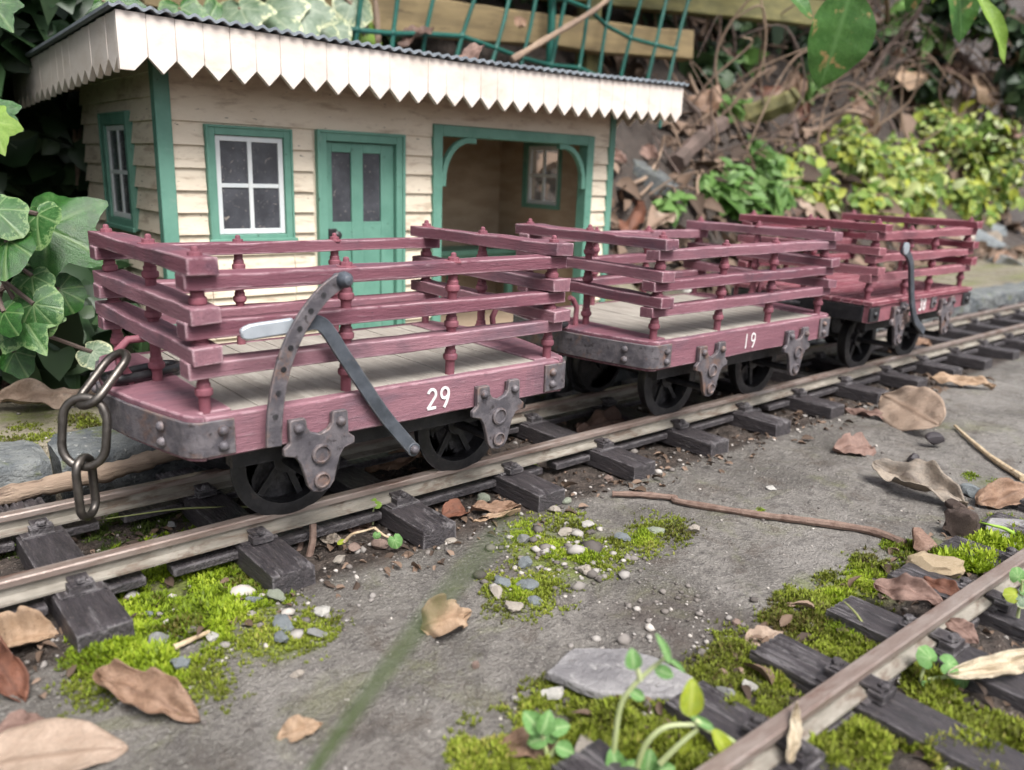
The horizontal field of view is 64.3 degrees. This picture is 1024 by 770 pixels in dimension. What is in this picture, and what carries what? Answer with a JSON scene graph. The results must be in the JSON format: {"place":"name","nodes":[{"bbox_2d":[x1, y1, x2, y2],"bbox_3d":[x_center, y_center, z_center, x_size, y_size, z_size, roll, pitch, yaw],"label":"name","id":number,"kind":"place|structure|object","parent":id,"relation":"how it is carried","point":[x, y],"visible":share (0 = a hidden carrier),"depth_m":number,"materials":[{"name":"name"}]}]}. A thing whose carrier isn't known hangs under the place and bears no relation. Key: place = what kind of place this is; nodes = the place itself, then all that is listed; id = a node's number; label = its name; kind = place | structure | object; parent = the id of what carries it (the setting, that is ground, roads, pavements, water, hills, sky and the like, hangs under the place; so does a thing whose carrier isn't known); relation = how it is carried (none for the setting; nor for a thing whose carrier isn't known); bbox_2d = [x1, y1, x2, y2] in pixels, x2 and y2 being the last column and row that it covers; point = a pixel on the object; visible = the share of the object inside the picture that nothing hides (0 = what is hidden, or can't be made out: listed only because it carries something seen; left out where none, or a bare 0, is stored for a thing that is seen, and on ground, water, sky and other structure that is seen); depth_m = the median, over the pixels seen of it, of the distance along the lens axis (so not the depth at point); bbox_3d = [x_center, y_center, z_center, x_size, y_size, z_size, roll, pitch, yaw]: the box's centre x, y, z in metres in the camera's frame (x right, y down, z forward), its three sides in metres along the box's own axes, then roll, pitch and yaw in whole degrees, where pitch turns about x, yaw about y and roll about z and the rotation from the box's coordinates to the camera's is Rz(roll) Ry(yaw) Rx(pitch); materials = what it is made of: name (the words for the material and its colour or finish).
{"place":"outdoors","nodes":[
{"label":"outdoors","id":0,"kind":"place"},
{"bbox_2d":[0,0,1023,769],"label":"ground","id":1,"kind":"structure","parent":0,"point":[510,652],"depth_m":2.03,"materials":[{"name":"concrete"}]},
{"bbox_2d":[0,635,29,702],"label":"dead leaf","id":2,"kind":"object","parent":1,"relation":"on","point":[14,676],"visible":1,"depth_m":1.51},
{"bbox_2d":[0,709,45,732],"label":"dead leaf","id":3,"kind":"object","parent":1,"relation":"on","point":[19,717],"visible":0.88,"depth_m":1.40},
{"bbox_2d":[0,440,55,506],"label":"kerb stone","id":4,"kind":"object","parent":1,"relation":"on","point":[21,461],"visible":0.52,"depth_m":2.28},
{"bbox_2d":[0,605,58,647],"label":"dead leaf","id":5,"kind":"object","parent":1,"relation":"on","point":[23,625],"visible":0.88,"depth_m":1.66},
{"bbox_2d":[0,378,95,409],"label":"dead leaf","id":6,"kind":"object","parent":1,"relation":"on","point":[27,391],"visible":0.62,"depth_m":2.72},
{"bbox_2d":[0,0,112,378],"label":"ivy plant","id":7,"kind":"object","parent":1,"relation":"on","point":[45,234],"visible":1,"depth_m":2.42,"materials":[{"name":"green plant"}]},
{"bbox_2d":[0,718,127,769],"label":"dead leaf","id":8,"kind":"object","parent":1,"relation":"on","point":[59,744],"visible":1,"depth_m":1.35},
{"bbox_2d":[0,511,188,558],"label":"moss","id":9,"kind":"object","parent":1,"relation":"on","point":[146,523],"visible":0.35,"depth_m":2.19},
{"bbox_2d":[47,426,208,499],"bbox_3d":[-1.082,0.217,2.643,0.721,0.203,0.262,-10,19,-39],"label":"kerb stone","id":10,"kind":"object","parent":1,"relation":"on","point":[88,440],"visible":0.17,"depth_m":2.43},
{"bbox_2d":[92,658,200,723],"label":"dead leaf","id":11,"kind":"object","parent":1,"relation":"on","point":[152,690],"visible":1,"depth_m":1.45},
{"bbox_2d":[53,525,300,708],"bbox_3d":[-0.744,0.472,1.844,0.494,0.073,0.800,-5,16,-25],"label":"moss","id":12,"kind":"object","parent":1,"relation":"on","point":[212,603],"visible":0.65,"depth_m":1.74,"materials":[{"name":"plant"}]},
{"bbox_2d":[43,590,354,718],"bbox_3d":[-0.599,0.533,1.632,0.582,0.031,0.400,-10,19,-39],"label":"moss","id":13,"kind":"object","parent":1,"relation":"on","point":[297,644],"visible":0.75,"depth_m":1.62,"materials":[{"name":"plant"}]},
{"bbox_2d":[272,614,293,633],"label":"pebble","id":14,"kind":"object","parent":13,"relation":"on","point":[283,621],"visible":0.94,"depth_m":1.72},
{"bbox_2d":[0,313,485,457],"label":"moss","id":15,"kind":"object","parent":1,"relation":"on","point":[84,423],"visible":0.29,"depth_m":2.54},
{"bbox_2d":[276,714,322,742],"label":"dead leaf","id":16,"kind":"object","parent":1,"relation":"on","point":[296,727],"visible":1,"depth_m":1.41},
{"bbox_2d":[12,0,688,349],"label":"station building","id":17,"kind":"structure","parent":1,"relation":"on","point":[197,128],"depth_m":3.39,"materials":[{"name":"beige paint"}]},
{"bbox_2d":[97,110,140,232],"bbox_3d":[-1.631,-0.887,3.387,0.048,0.471,0.406,-10,19,-39],"label":"window frame","id":18,"kind":"structure","parent":17,"relation":"in","point":[105,119],"depth_m":3.34,"materials":[{"name":"green paint"}]},
{"bbox_2d":[203,124,297,241],"bbox_3d":[-1.032,-0.788,3.223,0.366,0.447,0.048,-10,19,-39],"label":"window frame","id":19,"kind":"structure","parent":17,"relation":"in","point":[209,130],"depth_m":3.19,"materials":[{"name":"green paint"}]},
{"bbox_2d":[326,141,393,328],"bbox_3d":[-0.674,-0.601,3.617,0.337,0.906,0.020,-10,19,-39],"label":"door","id":20,"kind":"structure","parent":17,"relation":"in","point":[358,228],"depth_m":3.60,"materials":[{"name":"green paint"}]},
{"bbox_2d":[521,142,562,209],"bbox_3d":[0.184,-1.231,4.775,0.042,0.385,0.330,-10,19,-39],"label":"window frame","id":21,"kind":"structure","parent":17,"relation":"in","point":[524,203],"depth_m":4.82,"materials":[{"name":"green paint"}]},
{"bbox_2d":[337,527,402,548],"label":"seedling","id":22,"kind":"object","parent":1,"relation":"on","point":[395,542],"visible":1,"depth_m":2.08,"materials":[{"name":"plant"}]},
{"bbox_2d":[364,449,423,472],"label":"dead leaf","id":23,"kind":"object","parent":1,"relation":"on","point":[397,463],"visible":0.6,"depth_m":2.68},
{"bbox_2d":[308,522,513,769],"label":"grass blade","id":24,"kind":"object","parent":1,"relation":"on","point":[385,671],"depth_m":0.44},
{"bbox_2d":[421,593,471,638],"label":"dead leaf","id":25,"kind":"object","parent":1,"relation":"on","point":[451,614],"visible":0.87,"depth_m":1.74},
{"bbox_2d":[442,498,469,517],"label":"dead leaf","id":26,"kind":"object","parent":1,"relation":"on","point":[452,507],"visible":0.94,"depth_m":2.33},
{"bbox_2d":[470,500,521,513],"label":"dead leaf","id":27,"kind":"object","parent":1,"relation":"on","point":[497,506],"visible":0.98,"depth_m":2.38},
{"bbox_2d":[0,301,1023,652],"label":"railway track","id":28,"kind":"structure","parent":1,"relation":"on","point":[68,581],"depth_m":2.34,"materials":[{"name":"brown wood"}]},
{"bbox_2d":[0,449,183,506],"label":"stick","id":29,"kind":"object","parent":28,"relation":"on","point":[52,484],"visible":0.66,"depth_m":2.29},
{"bbox_2d":[88,220,573,515],"bbox_3d":[-0.471,-0.082,2.287,1.256,0.695,0.806,-10,19,-39],"label":"slate wagon","id":30,"kind":"object","parent":28,"relation":"on","point":[277,426],"visible":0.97,"depth_m":2.02,"materials":[{"name":"red paint"}]},
{"bbox_2d":[57,349,130,520],"bbox_3d":[-0.943,0.116,1.871,0.105,0.379,0.177,10,17,27],"label":"coupling chain","id":31,"kind":"object","parent":30,"relation":"hanging from","point":[82,399],"visible":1,"depth_m":1.83,"materials":[{"name":"metal"}]},
{"bbox_2d":[100,360,179,383],"bbox_3d":[-0.902,-0.033,1.994,0.081,0.022,0.209,10,17,29],"label":"coupling link","id":32,"kind":"object","parent":30,"relation":"on","point":[141,372],"visible":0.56,"depth_m":1.97,"materials":[{"name":"black metal"}]},
{"bbox_2d":[513,216,842,415],"bbox_3d":[0.659,-0.295,3.256,1.291,0.695,0.775,-10,19,-39],"label":"slate wagon","id":33,"kind":"object","parent":28,"relation":"on","point":[665,348],"visible":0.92,"depth_m":3.00,"materials":[{"name":"red paint"}]},
{"bbox_2d":[731,210,982,367],"bbox_3d":[1.722,-0.495,4.107,1.148,0.723,0.810,-10,19,-39],"label":"slate wagon","id":34,"kind":"object","parent":28,"relation":"on","point":[861,304],"visible":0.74,"depth_m":3.89,"materials":[{"name":"red paint"}]},
{"bbox_2d":[0,0,1023,388],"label":"ivy hedge","id":35,"kind":"object","parent":1,"relation":"on","point":[42,146],"visible":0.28,"depth_m":4.06,"materials":[{"name":"green plant"}]},
{"bbox_2d":[56,0,381,189],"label":"ivy plant","id":36,"kind":"object","parent":35,"relation":"on","point":[317,17],"visible":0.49,"depth_m":4.44,"materials":[{"name":"green plant"}]},
{"bbox_2d":[791,0,889,87],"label":"laurel sprig","id":37,"kind":"object","parent":35,"relation":"hanging from","point":[842,33],"visible":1,"depth_m":3.96,"materials":[{"name":"green plant"}]},
{"bbox_2d":[892,46,971,73],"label":"dead leaf","id":38,"kind":"object","parent":35,"relation":"on","point":[935,51],"visible":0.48,"depth_m":11.62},
{"bbox_2d":[932,56,978,97],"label":"dead leaf","id":39,"kind":"object","parent":35,"relation":"on","point":[966,87],"visible":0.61,"depth_m":11.42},
{"bbox_2d":[904,0,1007,63],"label":"laurel sprig","id":40,"kind":"object","parent":35,"relation":"hanging from","point":[963,14],"visible":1,"depth_m":4.05,"materials":[{"name":"green plant"}]},
{"bbox_2d":[955,47,1006,103],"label":"stalk","id":41,"kind":"object","parent":35,"relation":"on","point":[969,62],"visible":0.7,"depth_m":11.44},
{"bbox_2d":[968,70,1000,109],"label":"dead leaf","id":42,"kind":"object","parent":35,"relation":"on","point":[984,90],"visible":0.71,"depth_m":11.32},
{"bbox_2d":[0,367,1023,769],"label":"leaf debris","id":43,"kind":"object","parent":1,"relation":"on","point":[760,669],"visible":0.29,"depth_m":2.01,"materials":[{"name":"plant"}]},
{"bbox_2d":[11,369,1023,769],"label":"gravel","id":44,"kind":"structure","parent":1,"relation":"on","point":[539,551],"depth_m":1.96,"materials":[{"name":"gravel"}]},
{"bbox_2d":[350,0,689,128],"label":"fence","id":45,"kind":"object","parent":1,"relation":"on","point":[551,45],"visible":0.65,"depth_m":5.92,"materials":[{"name":"green plastic"}]},
{"bbox_2d":[397,25,433,46],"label":"dead leaf","id":46,"kind":"object","parent":45,"relation":"attached to","point":[408,40],"visible":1,"depth_m":5.14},
{"bbox_2d":[510,0,609,62],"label":"stalk","id":47,"kind":"object","parent":45,"relation":"on","point":[519,55],"visible":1,"depth_m":5.75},
{"bbox_2d":[64,0,1023,295],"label":"leaf litter","id":48,"kind":"object","parent":1,"relation":"on","point":[700,204],"visible":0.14,"depth_m":7.88,"materials":[{"name":"plant"}]},
{"bbox_2d":[525,367,568,404],"bbox_3d":[-0.121,0.043,3.439,0.795,0.202,0.261,-10,19,-39],"label":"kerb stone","id":49,"kind":"object","parent":1,"relation":"on","point":[539,398],"visible":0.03,"depth_m":3.52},
{"bbox_2d":[441,671,718,769],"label":"moss","id":50,"kind":"object","parent":1,"relation":"on","point":[632,728],"visible":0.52,"depth_m":1.41,"materials":[{"name":"plant"}]},
{"bbox_2d":[500,727,557,758],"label":"dead leaf","id":51,"kind":"object","parent":50,"relation":"on","point":[518,736],"visible":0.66,"depth_m":1.39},
{"bbox_2d":[522,710,573,757],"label":"seedling","id":52,"kind":"object","parent":50,"relation":"on","point":[544,729],"visible":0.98,"depth_m":1.35,"materials":[{"name":"green plant"}]},
{"bbox_2d":[606,748,675,769],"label":"seedling","id":53,"kind":"object","parent":50,"relation":"on","point":[650,761],"visible":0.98,"depth_m":1.32,"materials":[{"name":"green plant"}]},
{"bbox_2d":[635,678,735,768],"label":"seedling","id":54,"kind":"object","parent":50,"relation":"on","point":[691,702],"visible":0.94,"depth_m":1.28,"materials":[{"name":"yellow plant"}]},
{"bbox_2d":[504,517,657,601],"bbox_3d":[0.115,0.419,2.155,0.568,0.034,0.368,-10,19,-39],"label":"moss","id":55,"kind":"object","parent":1,"relation":"on","point":[593,557],"visible":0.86,"depth_m":2.11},
{"bbox_2d":[574,0,601,72],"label":"timber post","id":56,"kind":"object","parent":1,"relation":"on","point":[590,62],"visible":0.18,"depth_m":6.58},
{"bbox_2d":[139,0,693,61],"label":"timber rail","id":57,"kind":"object","parent":56,"relation":"attached to","point":[449,16],"visible":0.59,"depth_m":5.90,"materials":[{"name":"wood"}]},
{"bbox_2d":[538,0,824,26],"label":"timber rail","id":58,"kind":"object","parent":56,"relation":"attached to","point":[773,9],"visible":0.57,"depth_m":7.61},
{"bbox_2d":[474,505,706,629],"bbox_3d":[0.142,0.422,2.157,0.470,0.034,0.824,16,20,42],"label":"moss","id":59,"kind":"object","parent":1,"relation":"on","point":[546,584],"visible":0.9,"depth_m":2.13,"materials":[{"name":"plant"}]},
{"bbox_2d":[556,353,637,390],"bbox_3d":[0.492,-0.068,3.948,0.779,0.205,0.262,-10,19,-39],"label":"kerb stone","id":60,"kind":"object","parent":1,"relation":"on","point":[622,375],"visible":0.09,"depth_m":3.80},
{"bbox_2d":[576,406,629,432],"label":"dead leaf","id":61,"kind":"object","parent":1,"relation":"on","point":[600,418],"visible":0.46,"depth_m":3.11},
{"bbox_2d":[546,648,693,700],"bbox_3d":[0.208,0.560,1.578,0.286,0.035,0.150,2,15,0],"label":"slate piece","id":62,"kind":"object","parent":1,"relation":"on","point":[596,673],"visible":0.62,"depth_m":1.55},
{"bbox_2d":[618,198,645,229],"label":"dead leaf","id":63,"kind":"object","parent":1,"relation":"on","point":[636,218],"visible":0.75,"depth_m":6.21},
{"bbox_2d":[633,159,678,195],"bbox_3d":[1.103,-1.677,6.693,0.507,0.349,0.420,0,15,-8],"label":"boulder","id":64,"kind":"object","parent":1,"relation":"on","point":[641,169],"visible":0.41,"depth_m":6.51,"materials":[{"name":"grey stone"}]},
{"bbox_2d":[649,163,698,228],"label":"weed clump","id":65,"kind":"object","parent":1,"relation":"on","point":[670,204],"visible":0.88,"depth_m":6.43,"materials":[{"name":"green plant"}]},
{"bbox_2d":[689,82,721,115],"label":"dead leaf","id":66,"kind":"object","parent":1,"relation":"on","point":[702,102],"visible":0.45,"depth_m":7.73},
{"bbox_2d":[667,95,760,171],"bbox_3d":[1.979,-2.452,7.804,0.240,0.834,2.445,11,17,29],"label":"root","id":67,"kind":"object","parent":1,"relation":"on","point":[695,143],"visible":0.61,"depth_m":7.16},
{"bbox_2d":[706,84,752,122],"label":"weed clump","id":68,"kind":"object","parent":1,"relation":"on","point":[737,107],"visible":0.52,"depth_m":7.94,"materials":[{"name":"green plant"}]},
{"bbox_2d":[690,133,805,222],"bbox_3d":[2.201,-1.840,7.469,0.858,0.951,1.776,10,17,29],"label":"weed clump","id":69,"kind":"object","parent":1,"relation":"on","point":[741,192],"visible":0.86,"depth_m":7.17,"materials":[{"name":"green plant"}]},
{"bbox_2d":[612,490,906,543],"bbox_3d":[0.701,0.377,2.383,0.827,0.030,0.078,7,16,19],"label":"twig","id":70,"kind":"object","parent":1,"relation":"on","point":[869,530],"visible":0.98,"depth_m":2.36,"materials":[{"name":"wood"}]},
{"bbox_2d":[745,625,783,646],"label":"dead leaf","id":71,"kind":"object","parent":1,"relation":"on","point":[763,631],"visible":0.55,"depth_m":1.73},
{"bbox_2d":[743,87,804,128],"bbox_3d":[2.549,-2.756,8.232,0.745,0.484,0.286,7,16,20],"label":"root","id":72,"kind":"object","parent":1,"relation":"on","point":[784,102],"visible":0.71,"depth_m":8.13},
{"bbox_2d":[657,544,901,768],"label":"moss","id":73,"kind":"object","parent":1,"relation":"on","point":[708,672],"visible":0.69,"depth_m":1.71,"materials":[{"name":"plant"}]},
{"bbox_2d":[551,498,1023,769],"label":"railway track","id":74,"kind":"structure","parent":1,"relation":"on","point":[836,691],"depth_m":1.50,"materials":[{"name":"wood"}]},
{"bbox_2d":[611,633,684,753],"bbox_3d":[0.215,0.516,1.292,0.103,0.272,0.034,0,15,-8],"label":"seedling","id":75,"kind":"object","parent":74,"relation":"on","point":[633,659],"visible":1,"depth_m":1.28,"materials":[{"name":"green plant"}]},
{"bbox_2d":[786,701,802,763],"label":"dead leaf","id":76,"kind":"object","parent":74,"relation":"on","point":[794,738],"visible":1,"depth_m":1.31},
{"bbox_2d":[873,572,942,605],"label":"dead leaf","id":77,"kind":"object","parent":74,"relation":"on","point":[905,586],"visible":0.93,"depth_m":1.83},
{"bbox_2d":[923,576,959,595],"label":"dead leaf","id":78,"kind":"object","parent":74,"relation":"on","point":[947,586],"visible":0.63,"depth_m":1.86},
{"bbox_2d":[945,618,978,644],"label":"dead leaf","id":79,"kind":"object","parent":74,"relation":"on","point":[963,628],"visible":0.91,"depth_m":1.70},
{"bbox_2d":[943,648,1023,678],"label":"dead leaf","id":80,"kind":"object","parent":74,"relation":"on","point":[1005,663],"visible":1,"depth_m":1.57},
{"bbox_2d":[1003,567,1023,617],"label":"seedling","id":81,"kind":"object","parent":74,"relation":"on","point":[1011,594],"visible":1,"depth_m":1.77,"materials":[{"name":"green plant"}]},
{"bbox_2d":[798,109,872,134],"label":"stalk","id":82,"kind":"object","parent":1,"relation":"on","point":[835,119],"visible":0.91,"depth_m":9.26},
{"bbox_2d":[649,0,1023,170],"bbox_3d":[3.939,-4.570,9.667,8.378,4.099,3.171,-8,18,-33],"label":"dry stem tangle","id":83,"kind":"object","parent":1,"relation":"on","point":[740,94],"visible":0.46,"depth_m":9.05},
{"bbox_2d":[804,75,892,105],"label":"weed clump","id":84,"kind":"object","parent":1,"relation":"on","point":[811,89],"visible":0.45,"depth_m":10.55,"materials":[{"name":"green plant"}]},
{"bbox_2d":[832,432,875,455],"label":"dead leaf","id":85,"kind":"object","parent":1,"relation":"on","point":[855,443],"visible":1,"depth_m":3.00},
{"bbox_2d":[847,90,881,134],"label":"dead leaf","id":86,"kind":"object","parent":1,"relation":"on","point":[860,103],"visible":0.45,"depth_m":10.50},
{"bbox_2d":[845,408,883,418],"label":"dead leaf","id":87,"kind":"object","parent":1,"relation":"on","point":[864,412],"visible":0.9,"depth_m":3.45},
{"bbox_2d":[814,538,915,651],"bbox_3d":[0.877,0.482,2.000,0.224,0.046,0.759,13,18,35],"label":"moss","id":88,"kind":"object","parent":1,"relation":"on","point":[908,546],"visible":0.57,"depth_m":2.04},
{"bbox_2d":[732,0,1005,157],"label":"weed clump","id":89,"kind":"object","parent":1,"relation":"on","point":[750,57],"visible":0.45,"depth_m":11.43,"materials":[{"name":"green plant"}]},
{"bbox_2d":[868,0,924,78],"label":"stalk","id":90,"kind":"object","parent":1,"relation":"on","point":[908,25],"visible":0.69,"depth_m":11.34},
{"bbox_2d":[781,95,1023,227],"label":"shrub","id":91,"kind":"object","parent":1,"relation":"on","point":[926,191],"visible":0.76,"depth_m":10.11,"materials":[{"name":"green plant"}]},
{"bbox_2d":[952,87,980,118],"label":"dead leaf","id":92,"kind":"object","parent":91,"relation":"on","point":[957,103],"visible":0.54,"depth_m":11.58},
{"bbox_2d":[877,56,930,89],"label":"dead leaf","id":93,"kind":"object","parent":1,"relation":"on","point":[909,76],"visible":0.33,"depth_m":11.42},
{"bbox_2d":[878,386,945,431],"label":"dead leaf","id":94,"kind":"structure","parent":1,"relation":"on","point":[907,408],"depth_m":3.31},
{"bbox_2d":[807,661,1023,769],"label":"moss","id":95,"kind":"object","parent":1,"relation":"on","point":[871,737],"visible":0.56,"depth_m":1.42,"materials":[{"name":"plant"}]},
{"bbox_2d":[916,645,969,688],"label":"seedling","id":96,"kind":"object","parent":95,"relation":"on","point":[926,655],"visible":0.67,"depth_m":1.56,"materials":[{"name":"green plant"}]},
{"bbox_2d":[871,458,968,506],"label":"dead leaf","id":97,"kind":"object","parent":1,"relation":"on","point":[917,474],"visible":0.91,"depth_m":2.60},
{"bbox_2d":[905,551,964,577],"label":"dead leaf","id":98,"kind":"object","parent":1,"relation":"on","point":[950,566],"visible":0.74,"depth_m":2.01,"materials":[{"name":"plant"}]},
{"bbox_2d":[942,507,980,537],"bbox_3d":[1.272,0.397,2.307,0.102,0.115,0.088,17,18,24],"label":"soil clod","id":99,"kind":"object","parent":1,"relation":"on","point":[963,522],"visible":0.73,"depth_m":2.28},
{"bbox_2d":[900,512,1023,578],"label":"moss","id":100,"kind":"object","parent":1,"relation":"on","point":[976,563],"visible":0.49,"depth_m":2.13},
{"bbox_2d":[912,527,936,552],"bbox_3d":[1.107,0.426,2.194,0.061,0.071,0.098,7,16,19],"label":"nut","id":101,"kind":"object","parent":100,"relation":"on","point":[922,540],"visible":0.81,"depth_m":2.17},
{"bbox_2d":[984,518,1023,544],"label":"slate piece","id":102,"kind":"object","parent":100,"relation":"on","point":[996,521],"visible":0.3,"depth_m":2.31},
{"bbox_2d":[929,372,996,389],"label":"dead leaf","id":103,"kind":"object","parent":1,"relation":"on","point":[943,377],"visible":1,"depth_m":4.01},
{"bbox_2d":[950,294,984,317],"bbox_3d":[3.424,-0.601,6.383,0.742,0.205,0.262,-10,19,-39],"label":"kerb stone","id":104,"kind":"object","parent":1,"relation":"on","point":[976,303],"visible":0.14,"depth_m":6.39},
{"bbox_2d":[954,425,1023,480],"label":"twig","id":105,"kind":"object","parent":1,"relation":"on","point":[1005,466],"visible":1,"depth_m":2.92,"materials":[{"name":"wood"}]},
{"bbox_2d":[975,229,1007,249],"bbox_3d":[6.038,-1.833,10.578,0.771,0.369,0.548,2,25,-23],"label":"boulder","id":106,"kind":"object","parent":1,"relation":"on","point":[980,235],"visible":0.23,"depth_m":10.42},
{"bbox_2d":[969,287,1015,308],"bbox_3d":[3.968,-0.700,6.837,0.677,0.204,0.260,-10,19,-39],"label":"kerb stone","id":107,"kind":"object","parent":1,"relation":"on","point":[995,297],"visible":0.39,"depth_m":6.74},
{"bbox_2d":[974,477,1023,508],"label":"dead leaf","id":108,"kind":"object","parent":1,"relation":"on","point":[999,493],"visible":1,"depth_m":2.54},
{"bbox_2d":[983,184,1023,227],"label":"weed clump","id":109,"kind":"object","parent":1,"relation":"on","point":[997,205],"visible":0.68,"depth_m":11.50,"materials":[{"name":"green plant"}]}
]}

